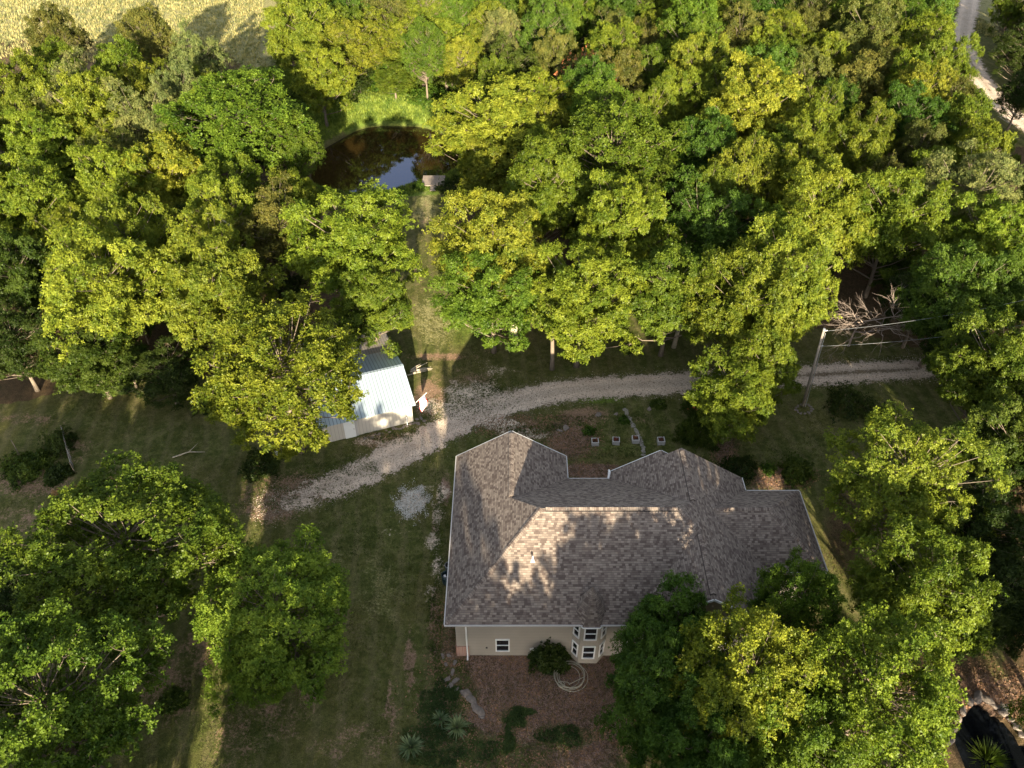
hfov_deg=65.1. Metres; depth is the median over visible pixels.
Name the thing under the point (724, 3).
tree
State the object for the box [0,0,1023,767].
ground
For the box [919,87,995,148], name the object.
tree
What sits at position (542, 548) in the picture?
house
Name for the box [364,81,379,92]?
shrub
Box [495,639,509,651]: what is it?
window
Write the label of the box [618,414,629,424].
shrub
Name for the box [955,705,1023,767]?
garden pond water
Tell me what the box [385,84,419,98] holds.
shrub
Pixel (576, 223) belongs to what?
sapling
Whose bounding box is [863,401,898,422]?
shrub
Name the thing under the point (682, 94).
tree
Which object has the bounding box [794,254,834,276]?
sapling
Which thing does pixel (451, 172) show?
shore grass
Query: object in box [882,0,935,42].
tree
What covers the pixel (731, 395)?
tree
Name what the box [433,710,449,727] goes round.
yucca
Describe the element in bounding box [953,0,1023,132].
gravel road
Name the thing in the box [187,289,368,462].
tree
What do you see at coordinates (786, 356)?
tree
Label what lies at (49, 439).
shrub
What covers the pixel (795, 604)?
tree
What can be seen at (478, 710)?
edging stone
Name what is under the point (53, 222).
tree
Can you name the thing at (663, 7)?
tree
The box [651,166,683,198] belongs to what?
sapling
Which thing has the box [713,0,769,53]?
tree
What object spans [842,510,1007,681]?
tree
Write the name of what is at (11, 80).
tree
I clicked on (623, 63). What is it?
tree
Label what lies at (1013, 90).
tree
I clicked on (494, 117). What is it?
tree
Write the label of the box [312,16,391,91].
tree
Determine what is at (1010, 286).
tree
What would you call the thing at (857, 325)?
dead tree
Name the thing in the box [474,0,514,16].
tree
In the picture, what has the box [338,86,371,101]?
shrub
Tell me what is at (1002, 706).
pond rock
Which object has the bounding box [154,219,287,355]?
tree
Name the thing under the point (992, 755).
ornamental grass
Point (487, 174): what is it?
tree
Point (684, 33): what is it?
tree
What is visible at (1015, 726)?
pond rock
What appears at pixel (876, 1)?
tree
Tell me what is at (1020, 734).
pond rock
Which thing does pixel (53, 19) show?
tree
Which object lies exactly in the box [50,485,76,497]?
dead shrub
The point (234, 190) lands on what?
tree
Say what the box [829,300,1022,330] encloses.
power line
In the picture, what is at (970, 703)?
pond rock
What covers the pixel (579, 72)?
tree
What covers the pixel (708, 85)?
tree
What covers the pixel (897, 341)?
power line
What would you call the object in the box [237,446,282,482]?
shrub
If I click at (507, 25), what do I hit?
tree
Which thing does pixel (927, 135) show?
tree
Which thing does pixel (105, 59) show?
tree
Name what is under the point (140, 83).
tree
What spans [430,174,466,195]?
shrub
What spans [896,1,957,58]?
tree
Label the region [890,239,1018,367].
tree
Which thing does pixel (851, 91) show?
tree
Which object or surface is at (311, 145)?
tree
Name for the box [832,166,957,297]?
tree
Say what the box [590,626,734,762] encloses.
tree
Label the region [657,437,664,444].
planter
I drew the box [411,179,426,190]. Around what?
shrub
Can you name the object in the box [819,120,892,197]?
tree
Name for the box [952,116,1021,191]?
tree
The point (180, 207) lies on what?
tree
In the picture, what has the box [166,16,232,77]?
tree
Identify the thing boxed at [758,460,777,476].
shrub
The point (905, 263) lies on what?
sapling
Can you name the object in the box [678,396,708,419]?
shrub
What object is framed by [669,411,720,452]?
shrub
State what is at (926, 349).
tree
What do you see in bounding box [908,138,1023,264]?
tree
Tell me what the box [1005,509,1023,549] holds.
sapling
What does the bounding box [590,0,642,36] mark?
tree
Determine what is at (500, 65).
tree
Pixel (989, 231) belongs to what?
tree
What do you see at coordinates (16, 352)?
tree
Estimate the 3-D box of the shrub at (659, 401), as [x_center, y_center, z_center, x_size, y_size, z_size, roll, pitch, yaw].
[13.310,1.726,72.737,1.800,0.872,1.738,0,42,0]
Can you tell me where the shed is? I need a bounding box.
[298,331,415,441]
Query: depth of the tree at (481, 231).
73.45 m
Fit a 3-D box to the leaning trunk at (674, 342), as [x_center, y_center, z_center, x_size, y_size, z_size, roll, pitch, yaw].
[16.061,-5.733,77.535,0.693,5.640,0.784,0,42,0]
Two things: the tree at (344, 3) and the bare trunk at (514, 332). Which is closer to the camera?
the bare trunk at (514, 332)
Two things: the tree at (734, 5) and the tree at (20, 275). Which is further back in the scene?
the tree at (734, 5)
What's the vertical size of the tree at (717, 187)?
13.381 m
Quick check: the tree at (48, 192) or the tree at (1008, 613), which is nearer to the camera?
the tree at (1008, 613)
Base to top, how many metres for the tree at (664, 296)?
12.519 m
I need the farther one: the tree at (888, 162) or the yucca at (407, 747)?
the tree at (888, 162)
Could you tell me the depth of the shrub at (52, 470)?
66.18 m
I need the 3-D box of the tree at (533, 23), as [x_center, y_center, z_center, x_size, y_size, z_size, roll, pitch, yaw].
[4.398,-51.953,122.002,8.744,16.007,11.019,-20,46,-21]
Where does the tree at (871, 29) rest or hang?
on the ground at (24, 406)
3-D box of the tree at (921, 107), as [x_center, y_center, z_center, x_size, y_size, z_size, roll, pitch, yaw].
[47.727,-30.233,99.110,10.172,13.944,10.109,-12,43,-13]
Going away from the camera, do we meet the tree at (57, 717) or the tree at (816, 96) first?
the tree at (57, 717)
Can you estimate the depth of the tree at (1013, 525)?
53.28 m
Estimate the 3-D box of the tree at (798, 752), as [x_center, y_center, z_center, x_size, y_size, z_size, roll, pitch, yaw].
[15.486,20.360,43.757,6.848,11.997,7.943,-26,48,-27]
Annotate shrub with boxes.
[0,447,58,492]
[36,425,79,459]
[41,460,74,487]
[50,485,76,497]
[157,685,190,719]
[187,387,238,417]
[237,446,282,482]
[279,89,318,108]
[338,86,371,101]
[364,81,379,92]
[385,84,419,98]
[404,82,448,109]
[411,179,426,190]
[427,92,466,114]
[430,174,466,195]
[448,85,473,96]
[527,637,571,675]
[581,425,596,435]
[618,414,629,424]
[649,397,666,409]
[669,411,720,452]
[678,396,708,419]
[715,454,758,486]
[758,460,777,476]
[776,447,816,488]
[823,380,877,423]
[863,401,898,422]
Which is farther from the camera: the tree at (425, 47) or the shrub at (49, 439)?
the tree at (425, 47)
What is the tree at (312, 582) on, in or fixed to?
on the ground at (24, 406)
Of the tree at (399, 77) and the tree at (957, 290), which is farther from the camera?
the tree at (399, 77)
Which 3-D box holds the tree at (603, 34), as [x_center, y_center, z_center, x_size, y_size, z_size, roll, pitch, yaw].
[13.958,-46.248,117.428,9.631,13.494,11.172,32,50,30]
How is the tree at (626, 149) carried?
on the ground at (24, 406)
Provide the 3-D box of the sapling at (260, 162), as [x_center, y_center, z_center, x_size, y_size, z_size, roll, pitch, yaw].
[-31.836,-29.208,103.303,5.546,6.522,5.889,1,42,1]
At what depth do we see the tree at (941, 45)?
107.30 m
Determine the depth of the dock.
104.41 m
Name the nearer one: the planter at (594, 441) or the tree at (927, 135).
the planter at (594, 441)
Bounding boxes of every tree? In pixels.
[0,47,57,147]
[0,81,45,152]
[0,108,92,186]
[0,150,88,258]
[0,163,9,192]
[0,210,19,309]
[0,225,59,339]
[0,298,78,391]
[0,449,252,640]
[0,543,88,635]
[0,593,176,767]
[8,35,88,131]
[19,158,73,192]
[22,0,93,59]
[27,201,100,277]
[28,43,123,131]
[28,313,145,399]
[30,66,133,148]
[37,219,175,364]
[38,58,86,103]
[61,140,167,229]
[75,128,163,175]
[76,189,179,278]
[91,33,154,96]
[95,75,190,156]
[111,128,205,222]
[113,1,177,83]
[113,55,159,128]
[113,332,205,411]
[132,190,192,261]
[146,51,204,144]
[149,64,317,204]
[150,57,204,86]
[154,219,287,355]
[165,201,265,315]
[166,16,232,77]
[181,150,267,222]
[185,169,258,248]
[186,68,262,163]
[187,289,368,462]
[189,523,352,707]
[191,68,219,88]
[201,623,315,720]
[233,168,320,280]
[258,0,341,76]
[258,100,325,179]
[262,166,321,227]
[276,177,431,324]
[288,40,357,126]
[301,0,322,21]
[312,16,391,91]
[319,0,370,67]
[319,0,372,28]
[328,251,415,358]
[358,6,431,82]
[359,0,414,34]
[371,57,421,98]
[399,12,446,99]
[406,0,452,27]
[412,16,481,91]
[420,71,551,165]
[421,186,560,310]
[423,248,548,353]
[430,0,481,35]
[442,30,485,90]
[454,137,526,207]
[464,0,500,35]
[464,0,518,56]
[473,50,519,102]
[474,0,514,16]
[480,6,522,59]
[481,30,542,90]
[498,133,589,242]
[506,0,555,29]
[509,66,575,125]
[515,0,578,63]
[515,122,566,181]
[517,0,546,40]
[520,238,652,367]
[521,97,572,147]
[533,28,578,79]
[542,52,589,96]
[544,0,596,53]
[554,96,694,207]
[559,48,616,112]
[562,166,681,300]
[566,0,596,29]
[568,69,633,152]
[572,15,646,80]
[580,45,646,103]
[588,5,633,50]
[589,106,652,173]
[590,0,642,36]
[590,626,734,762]
[597,167,665,240]
[607,568,714,672]
[615,237,729,356]
[623,681,754,767]
[626,79,673,145]
[629,16,667,90]
[632,0,668,32]
[633,9,660,39]
[634,42,670,100]
[639,163,758,274]
[644,64,703,132]
[651,10,720,70]
[652,0,678,24]
[655,0,728,56]
[657,106,739,196]
[657,581,828,759]
[665,26,687,64]
[667,30,733,123]
[667,158,741,233]
[672,109,719,168]
[679,246,806,371]
[683,343,783,445]
[690,52,746,120]
[693,49,811,163]
[697,0,736,28]
[707,127,786,224]
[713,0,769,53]
[716,46,752,82]
[719,315,803,417]
[720,0,752,26]
[725,0,771,32]
[727,210,843,348]
[731,40,799,115]
[731,679,878,767]
[737,197,802,257]
[741,19,782,57]
[741,123,797,206]
[746,545,847,655]
[753,0,809,31]
[760,8,809,44]
[760,32,806,64]
[760,128,844,204]
[762,156,887,268]
[779,44,837,109]
[780,95,851,160]
[783,0,840,41]
[783,598,967,767]
[785,27,826,55]
[786,78,849,148]
[809,73,860,130]
[811,30,852,79]
[815,284,921,364]
[818,0,869,51]
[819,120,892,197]
[819,399,1015,551]
[828,0,908,64]
[831,48,887,118]
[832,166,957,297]
[840,96,903,160]
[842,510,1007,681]
[844,149,903,213]
[847,0,890,16]
[862,39,903,93]
[864,78,958,162]
[868,56,960,123]
[875,264,954,348]
[881,35,925,64]
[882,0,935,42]
[883,44,939,91]
[889,117,950,170]
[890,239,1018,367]
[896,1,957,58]
[900,0,956,35]
[904,144,973,201]
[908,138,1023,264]
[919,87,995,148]
[919,313,985,386]
[920,30,984,94]
[921,305,1023,445]
[929,462,1023,562]
[934,66,978,118]
[937,189,1023,283]
[940,390,1023,505]
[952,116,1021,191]
[971,550,1023,661]
[975,244,1023,335]
[986,23,1023,80]
[987,0,1023,51]
[993,70,1023,131]
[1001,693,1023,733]
[1006,5,1023,43]
[1014,168,1023,230]
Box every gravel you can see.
[390,478,432,525]
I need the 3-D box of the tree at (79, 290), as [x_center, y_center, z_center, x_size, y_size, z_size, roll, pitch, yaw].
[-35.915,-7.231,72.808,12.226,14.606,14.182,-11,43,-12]
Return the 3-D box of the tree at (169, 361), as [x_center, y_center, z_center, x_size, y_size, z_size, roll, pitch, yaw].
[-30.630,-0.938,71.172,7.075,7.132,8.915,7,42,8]
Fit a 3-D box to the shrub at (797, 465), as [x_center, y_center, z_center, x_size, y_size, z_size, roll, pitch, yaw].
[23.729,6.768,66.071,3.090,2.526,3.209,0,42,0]
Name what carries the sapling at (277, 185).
on the ground at (24, 406)
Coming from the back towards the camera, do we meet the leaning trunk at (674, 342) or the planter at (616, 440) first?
the leaning trunk at (674, 342)
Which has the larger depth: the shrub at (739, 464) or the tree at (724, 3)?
the tree at (724, 3)
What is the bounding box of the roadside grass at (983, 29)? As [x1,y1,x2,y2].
[975,16,1000,37]
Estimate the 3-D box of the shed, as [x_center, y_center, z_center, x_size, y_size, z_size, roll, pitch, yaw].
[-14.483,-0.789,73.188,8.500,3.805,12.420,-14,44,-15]
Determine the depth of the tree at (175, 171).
85.36 m
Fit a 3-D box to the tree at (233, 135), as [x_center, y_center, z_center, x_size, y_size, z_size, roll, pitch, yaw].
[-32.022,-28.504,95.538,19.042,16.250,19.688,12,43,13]
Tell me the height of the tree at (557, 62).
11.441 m
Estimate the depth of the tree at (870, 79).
105.09 m
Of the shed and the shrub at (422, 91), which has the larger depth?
the shrub at (422, 91)
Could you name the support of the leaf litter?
on the ground at (24, 406)
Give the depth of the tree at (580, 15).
127.24 m
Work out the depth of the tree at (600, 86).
96.01 m
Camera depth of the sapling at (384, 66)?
121.04 m
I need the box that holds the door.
[343,421,356,438]
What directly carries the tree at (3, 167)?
on the ground at (24, 406)
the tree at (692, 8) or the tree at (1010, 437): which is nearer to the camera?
the tree at (1010, 437)
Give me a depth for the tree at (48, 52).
107.33 m
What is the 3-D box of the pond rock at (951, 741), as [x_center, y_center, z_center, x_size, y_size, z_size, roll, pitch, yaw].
[27.359,22.296,50.087,0.458,0.393,0.795,28,49,28]
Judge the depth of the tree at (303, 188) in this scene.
85.91 m
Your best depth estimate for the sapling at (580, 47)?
130.76 m
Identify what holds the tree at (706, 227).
on the ground at (24, 406)
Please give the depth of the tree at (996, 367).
62.46 m
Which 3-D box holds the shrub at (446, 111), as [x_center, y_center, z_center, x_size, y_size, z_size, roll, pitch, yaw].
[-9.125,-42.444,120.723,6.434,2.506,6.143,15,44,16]
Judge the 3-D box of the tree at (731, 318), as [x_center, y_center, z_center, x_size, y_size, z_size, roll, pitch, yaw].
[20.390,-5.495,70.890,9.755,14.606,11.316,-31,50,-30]
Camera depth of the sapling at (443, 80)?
124.21 m
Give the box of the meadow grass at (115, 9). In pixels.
[0,0,273,94]
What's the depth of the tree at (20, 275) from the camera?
73.29 m
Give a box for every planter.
[591,438,598,445]
[612,436,619,444]
[631,435,639,443]
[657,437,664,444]
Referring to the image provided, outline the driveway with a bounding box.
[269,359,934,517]
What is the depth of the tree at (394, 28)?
122.44 m
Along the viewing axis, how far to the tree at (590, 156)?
94.00 m
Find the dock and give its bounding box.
[422,175,444,190]
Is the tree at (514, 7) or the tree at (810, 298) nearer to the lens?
the tree at (810, 298)
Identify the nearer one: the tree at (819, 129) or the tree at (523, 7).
the tree at (819, 129)
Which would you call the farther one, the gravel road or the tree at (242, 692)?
the gravel road
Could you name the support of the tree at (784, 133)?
on the ground at (24, 406)
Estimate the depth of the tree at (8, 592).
52.03 m
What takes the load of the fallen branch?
on the ground at (24, 406)
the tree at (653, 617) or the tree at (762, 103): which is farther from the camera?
the tree at (762, 103)
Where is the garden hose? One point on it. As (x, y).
(562, 684)
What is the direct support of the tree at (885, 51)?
on the ground at (24, 406)
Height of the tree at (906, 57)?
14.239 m
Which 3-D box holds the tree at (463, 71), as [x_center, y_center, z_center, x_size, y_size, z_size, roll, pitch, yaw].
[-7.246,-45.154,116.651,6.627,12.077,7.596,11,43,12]
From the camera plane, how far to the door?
69.29 m
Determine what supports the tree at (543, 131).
on the ground at (24, 406)
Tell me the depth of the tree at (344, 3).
128.17 m
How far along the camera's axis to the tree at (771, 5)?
129.90 m
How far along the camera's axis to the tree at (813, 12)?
125.60 m
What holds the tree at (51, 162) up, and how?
on the ground at (24, 406)
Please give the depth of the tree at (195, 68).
106.83 m
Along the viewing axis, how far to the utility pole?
69.97 m
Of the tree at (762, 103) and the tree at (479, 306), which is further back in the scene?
the tree at (762, 103)
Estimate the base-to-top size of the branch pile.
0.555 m
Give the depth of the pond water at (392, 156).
110.95 m
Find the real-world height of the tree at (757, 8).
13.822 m
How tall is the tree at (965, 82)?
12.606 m
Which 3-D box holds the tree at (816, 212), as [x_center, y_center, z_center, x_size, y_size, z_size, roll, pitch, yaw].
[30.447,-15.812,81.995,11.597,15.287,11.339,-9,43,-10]
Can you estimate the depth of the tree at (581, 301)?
69.65 m
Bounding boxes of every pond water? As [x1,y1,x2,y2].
[311,126,459,192]
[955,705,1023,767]
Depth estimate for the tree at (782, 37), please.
112.42 m
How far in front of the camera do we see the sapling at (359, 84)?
119.25 m
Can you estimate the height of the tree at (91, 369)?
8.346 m
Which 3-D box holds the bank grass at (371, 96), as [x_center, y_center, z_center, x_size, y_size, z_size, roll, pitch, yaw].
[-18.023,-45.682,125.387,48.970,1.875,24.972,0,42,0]
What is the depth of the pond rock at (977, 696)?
52.06 m
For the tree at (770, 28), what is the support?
on the ground at (24, 406)
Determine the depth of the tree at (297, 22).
117.45 m
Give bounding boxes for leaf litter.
[388,413,1023,767]
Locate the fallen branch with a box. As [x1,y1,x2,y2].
[172,443,197,457]
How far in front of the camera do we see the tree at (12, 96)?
97.18 m
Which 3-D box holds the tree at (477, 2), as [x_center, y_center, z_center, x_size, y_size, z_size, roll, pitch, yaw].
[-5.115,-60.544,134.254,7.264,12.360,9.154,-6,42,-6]
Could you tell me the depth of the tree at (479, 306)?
71.88 m
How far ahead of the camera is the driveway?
73.60 m
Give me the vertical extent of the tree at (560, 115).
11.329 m
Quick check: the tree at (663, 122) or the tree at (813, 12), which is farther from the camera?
the tree at (813, 12)
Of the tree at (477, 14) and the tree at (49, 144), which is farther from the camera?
the tree at (477, 14)
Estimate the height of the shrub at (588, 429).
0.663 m
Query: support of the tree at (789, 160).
on the ground at (24, 406)
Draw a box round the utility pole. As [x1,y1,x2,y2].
[801,328,827,406]
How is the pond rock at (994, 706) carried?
on the ground at (24, 406)
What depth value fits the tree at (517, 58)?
113.03 m
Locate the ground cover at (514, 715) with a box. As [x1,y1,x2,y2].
[399,676,581,767]
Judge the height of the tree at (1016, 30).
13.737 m
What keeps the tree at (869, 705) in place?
on the ground at (24, 406)
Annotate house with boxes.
[444,431,827,662]
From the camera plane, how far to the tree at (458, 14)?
127.77 m
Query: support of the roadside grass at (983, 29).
on the ground at (24, 406)
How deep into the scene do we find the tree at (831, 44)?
112.36 m
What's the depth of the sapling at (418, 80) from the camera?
123.11 m
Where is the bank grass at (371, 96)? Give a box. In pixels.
[246,65,524,129]
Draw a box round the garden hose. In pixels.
[554,660,587,691]
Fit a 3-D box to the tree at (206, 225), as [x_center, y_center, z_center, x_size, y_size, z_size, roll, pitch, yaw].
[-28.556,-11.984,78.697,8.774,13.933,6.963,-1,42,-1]
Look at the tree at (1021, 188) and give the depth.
86.26 m
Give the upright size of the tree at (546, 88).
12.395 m
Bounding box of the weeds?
[1,374,782,767]
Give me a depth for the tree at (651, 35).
121.31 m
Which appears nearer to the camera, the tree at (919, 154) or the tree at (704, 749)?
the tree at (704, 749)
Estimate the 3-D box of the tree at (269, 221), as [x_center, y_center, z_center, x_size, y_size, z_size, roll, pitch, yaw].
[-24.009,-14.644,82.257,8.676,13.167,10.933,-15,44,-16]
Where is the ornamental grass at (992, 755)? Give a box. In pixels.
[966,733,1012,767]
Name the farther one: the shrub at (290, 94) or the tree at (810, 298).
the shrub at (290, 94)
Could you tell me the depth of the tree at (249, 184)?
85.54 m
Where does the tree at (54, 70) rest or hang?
on the ground at (24, 406)
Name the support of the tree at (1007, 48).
on the ground at (24, 406)
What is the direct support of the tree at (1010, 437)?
on the ground at (24, 406)
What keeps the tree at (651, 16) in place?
on the ground at (24, 406)
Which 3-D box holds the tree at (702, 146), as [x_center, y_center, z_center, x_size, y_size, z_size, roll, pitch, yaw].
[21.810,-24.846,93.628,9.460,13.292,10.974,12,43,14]
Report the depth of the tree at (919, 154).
88.68 m
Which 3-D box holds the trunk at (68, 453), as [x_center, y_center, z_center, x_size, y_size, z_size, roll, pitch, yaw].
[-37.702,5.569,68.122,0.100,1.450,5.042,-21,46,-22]
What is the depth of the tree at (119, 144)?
89.34 m
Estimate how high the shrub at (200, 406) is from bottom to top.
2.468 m
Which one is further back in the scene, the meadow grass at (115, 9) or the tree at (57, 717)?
the meadow grass at (115, 9)
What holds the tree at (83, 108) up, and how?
on the ground at (24, 406)
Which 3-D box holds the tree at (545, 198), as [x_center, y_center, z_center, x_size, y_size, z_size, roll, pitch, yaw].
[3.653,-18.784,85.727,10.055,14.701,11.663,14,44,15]
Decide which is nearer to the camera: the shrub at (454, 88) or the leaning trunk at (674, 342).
the leaning trunk at (674, 342)
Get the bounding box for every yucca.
[397,732,427,763]
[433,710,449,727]
[443,712,472,741]
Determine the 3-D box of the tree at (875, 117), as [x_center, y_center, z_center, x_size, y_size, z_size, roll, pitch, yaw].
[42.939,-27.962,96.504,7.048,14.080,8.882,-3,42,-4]
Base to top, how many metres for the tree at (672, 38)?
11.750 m
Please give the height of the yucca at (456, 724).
1.129 m
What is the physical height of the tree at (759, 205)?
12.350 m
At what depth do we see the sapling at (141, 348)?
72.20 m
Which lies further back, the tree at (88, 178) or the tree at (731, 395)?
the tree at (88, 178)
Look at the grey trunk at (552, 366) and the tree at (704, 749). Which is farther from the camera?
the grey trunk at (552, 366)
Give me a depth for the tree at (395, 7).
128.28 m
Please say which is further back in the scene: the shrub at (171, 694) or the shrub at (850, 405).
the shrub at (850, 405)
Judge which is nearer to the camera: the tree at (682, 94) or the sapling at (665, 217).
the sapling at (665, 217)
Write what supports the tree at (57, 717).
on the ground at (24, 406)
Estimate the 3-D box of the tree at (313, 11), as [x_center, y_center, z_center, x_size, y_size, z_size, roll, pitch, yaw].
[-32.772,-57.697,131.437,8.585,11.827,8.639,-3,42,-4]
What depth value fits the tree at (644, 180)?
81.77 m
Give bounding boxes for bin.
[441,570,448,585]
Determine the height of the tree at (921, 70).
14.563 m
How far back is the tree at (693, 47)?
106.04 m
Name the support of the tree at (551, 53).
on the ground at (24, 406)
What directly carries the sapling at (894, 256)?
on the ground at (24, 406)
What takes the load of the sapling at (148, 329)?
on the ground at (24, 406)
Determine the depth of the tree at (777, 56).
103.87 m
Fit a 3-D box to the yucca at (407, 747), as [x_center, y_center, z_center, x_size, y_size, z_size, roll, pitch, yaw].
[-6.183,22.284,49.401,1.909,1.042,1.857,0,42,0]
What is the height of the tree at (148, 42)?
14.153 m
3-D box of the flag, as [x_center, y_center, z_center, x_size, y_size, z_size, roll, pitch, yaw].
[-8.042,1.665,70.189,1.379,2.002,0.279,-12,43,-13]
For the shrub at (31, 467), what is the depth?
66.67 m
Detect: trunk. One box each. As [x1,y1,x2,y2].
[61,427,75,472]
[508,324,517,336]
[549,332,554,370]
[671,324,680,348]
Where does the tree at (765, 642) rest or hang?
on the ground at (24, 406)
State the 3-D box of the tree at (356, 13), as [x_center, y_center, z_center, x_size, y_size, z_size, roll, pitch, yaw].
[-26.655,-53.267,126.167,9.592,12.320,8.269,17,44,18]
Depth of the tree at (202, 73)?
104.57 m
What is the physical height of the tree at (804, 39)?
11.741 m
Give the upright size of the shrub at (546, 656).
2.775 m
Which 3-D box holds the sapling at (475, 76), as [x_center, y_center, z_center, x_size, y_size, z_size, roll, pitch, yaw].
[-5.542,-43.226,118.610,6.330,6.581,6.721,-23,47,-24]
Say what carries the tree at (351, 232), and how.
on the ground at (24, 406)
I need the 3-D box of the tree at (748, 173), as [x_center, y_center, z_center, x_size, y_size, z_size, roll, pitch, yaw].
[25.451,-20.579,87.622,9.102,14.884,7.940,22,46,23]
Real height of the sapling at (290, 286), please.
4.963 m
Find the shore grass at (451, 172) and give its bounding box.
[298,105,463,204]
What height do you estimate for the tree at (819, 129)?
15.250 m
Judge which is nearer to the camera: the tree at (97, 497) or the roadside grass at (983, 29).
the tree at (97, 497)
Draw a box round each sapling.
[97,336,157,389]
[133,295,158,343]
[249,145,279,177]
[261,180,299,201]
[273,272,318,310]
[340,67,374,99]
[366,64,402,95]
[409,60,440,86]
[437,72,460,90]
[457,71,479,102]
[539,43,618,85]
[559,212,580,245]
[564,40,585,58]
[572,29,589,55]
[648,201,672,235]
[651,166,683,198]
[716,217,751,243]
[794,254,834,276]
[866,256,917,295]
[870,238,917,267]
[927,569,1005,664]
[952,435,1013,489]
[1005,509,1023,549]
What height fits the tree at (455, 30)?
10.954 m
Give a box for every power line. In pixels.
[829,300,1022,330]
[836,325,1019,345]
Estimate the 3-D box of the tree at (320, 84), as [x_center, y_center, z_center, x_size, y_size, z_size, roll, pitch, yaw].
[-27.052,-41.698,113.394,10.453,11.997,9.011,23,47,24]
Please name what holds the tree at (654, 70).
on the ground at (24, 406)
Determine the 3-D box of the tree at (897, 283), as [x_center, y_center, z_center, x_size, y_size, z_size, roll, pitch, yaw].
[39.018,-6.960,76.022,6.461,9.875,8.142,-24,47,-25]
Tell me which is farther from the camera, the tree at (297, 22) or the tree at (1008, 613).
the tree at (297, 22)
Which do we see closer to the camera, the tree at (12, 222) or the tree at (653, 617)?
the tree at (653, 617)
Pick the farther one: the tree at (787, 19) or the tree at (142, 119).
the tree at (787, 19)
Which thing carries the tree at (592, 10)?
on the ground at (24, 406)
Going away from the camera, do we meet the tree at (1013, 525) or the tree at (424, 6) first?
the tree at (1013, 525)
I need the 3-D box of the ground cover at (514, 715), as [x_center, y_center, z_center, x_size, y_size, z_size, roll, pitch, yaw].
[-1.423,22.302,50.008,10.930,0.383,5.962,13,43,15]
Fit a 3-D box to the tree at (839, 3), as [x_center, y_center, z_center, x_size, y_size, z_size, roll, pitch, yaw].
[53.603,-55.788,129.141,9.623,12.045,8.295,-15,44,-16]
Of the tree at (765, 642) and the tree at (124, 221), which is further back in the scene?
the tree at (124, 221)
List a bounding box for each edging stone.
[460,689,471,697]
[466,695,476,702]
[472,705,484,715]
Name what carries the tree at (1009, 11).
on the ground at (24, 406)
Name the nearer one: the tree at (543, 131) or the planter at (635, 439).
the planter at (635, 439)
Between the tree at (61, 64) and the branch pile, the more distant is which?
the tree at (61, 64)
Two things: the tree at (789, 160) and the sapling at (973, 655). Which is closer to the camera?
the sapling at (973, 655)
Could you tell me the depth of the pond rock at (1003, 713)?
51.30 m
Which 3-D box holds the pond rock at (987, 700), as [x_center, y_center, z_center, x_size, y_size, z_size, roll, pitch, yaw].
[30.863,20.533,52.072,0.932,0.406,0.476,20,45,21]
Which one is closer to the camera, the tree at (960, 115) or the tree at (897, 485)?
the tree at (897, 485)
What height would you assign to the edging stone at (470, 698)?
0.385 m
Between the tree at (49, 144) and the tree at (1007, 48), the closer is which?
the tree at (49, 144)
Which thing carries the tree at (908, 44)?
on the ground at (24, 406)
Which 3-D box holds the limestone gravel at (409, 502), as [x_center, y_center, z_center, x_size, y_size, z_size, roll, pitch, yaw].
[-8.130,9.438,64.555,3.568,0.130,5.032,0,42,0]
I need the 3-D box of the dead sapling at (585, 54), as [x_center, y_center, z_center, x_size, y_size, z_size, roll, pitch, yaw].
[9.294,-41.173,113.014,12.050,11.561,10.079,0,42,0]
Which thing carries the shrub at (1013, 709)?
on the ground at (24, 406)
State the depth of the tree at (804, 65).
105.54 m
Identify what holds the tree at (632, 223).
on the ground at (24, 406)
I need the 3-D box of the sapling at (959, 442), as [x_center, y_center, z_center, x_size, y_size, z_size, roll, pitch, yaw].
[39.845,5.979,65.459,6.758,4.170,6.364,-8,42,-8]
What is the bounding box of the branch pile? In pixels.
[408,363,432,375]
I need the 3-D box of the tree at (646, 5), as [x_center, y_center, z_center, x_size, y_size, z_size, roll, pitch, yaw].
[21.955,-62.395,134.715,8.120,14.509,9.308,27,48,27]
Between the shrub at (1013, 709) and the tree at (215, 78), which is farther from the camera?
the tree at (215, 78)
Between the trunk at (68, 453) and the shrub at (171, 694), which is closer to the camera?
the shrub at (171, 694)
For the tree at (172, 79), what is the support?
on the ground at (24, 406)
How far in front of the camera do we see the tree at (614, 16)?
121.44 m
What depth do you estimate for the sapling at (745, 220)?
89.72 m
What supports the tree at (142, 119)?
on the ground at (24, 406)
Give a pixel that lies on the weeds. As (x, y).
(583, 420)
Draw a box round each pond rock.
[946,736,954,745]
[960,706,965,716]
[965,696,973,706]
[974,690,981,703]
[982,695,994,704]
[990,704,998,709]
[998,702,1009,712]
[998,709,1008,716]
[1012,722,1021,730]
[1018,731,1023,737]
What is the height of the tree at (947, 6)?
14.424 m
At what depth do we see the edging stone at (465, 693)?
52.23 m
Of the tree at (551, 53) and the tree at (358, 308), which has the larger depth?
the tree at (551, 53)
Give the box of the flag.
[415,392,426,411]
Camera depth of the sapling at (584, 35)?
133.01 m
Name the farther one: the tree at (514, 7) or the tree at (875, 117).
the tree at (514, 7)
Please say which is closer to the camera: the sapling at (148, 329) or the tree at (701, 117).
the sapling at (148, 329)
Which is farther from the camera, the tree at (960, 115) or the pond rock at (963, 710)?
the tree at (960, 115)

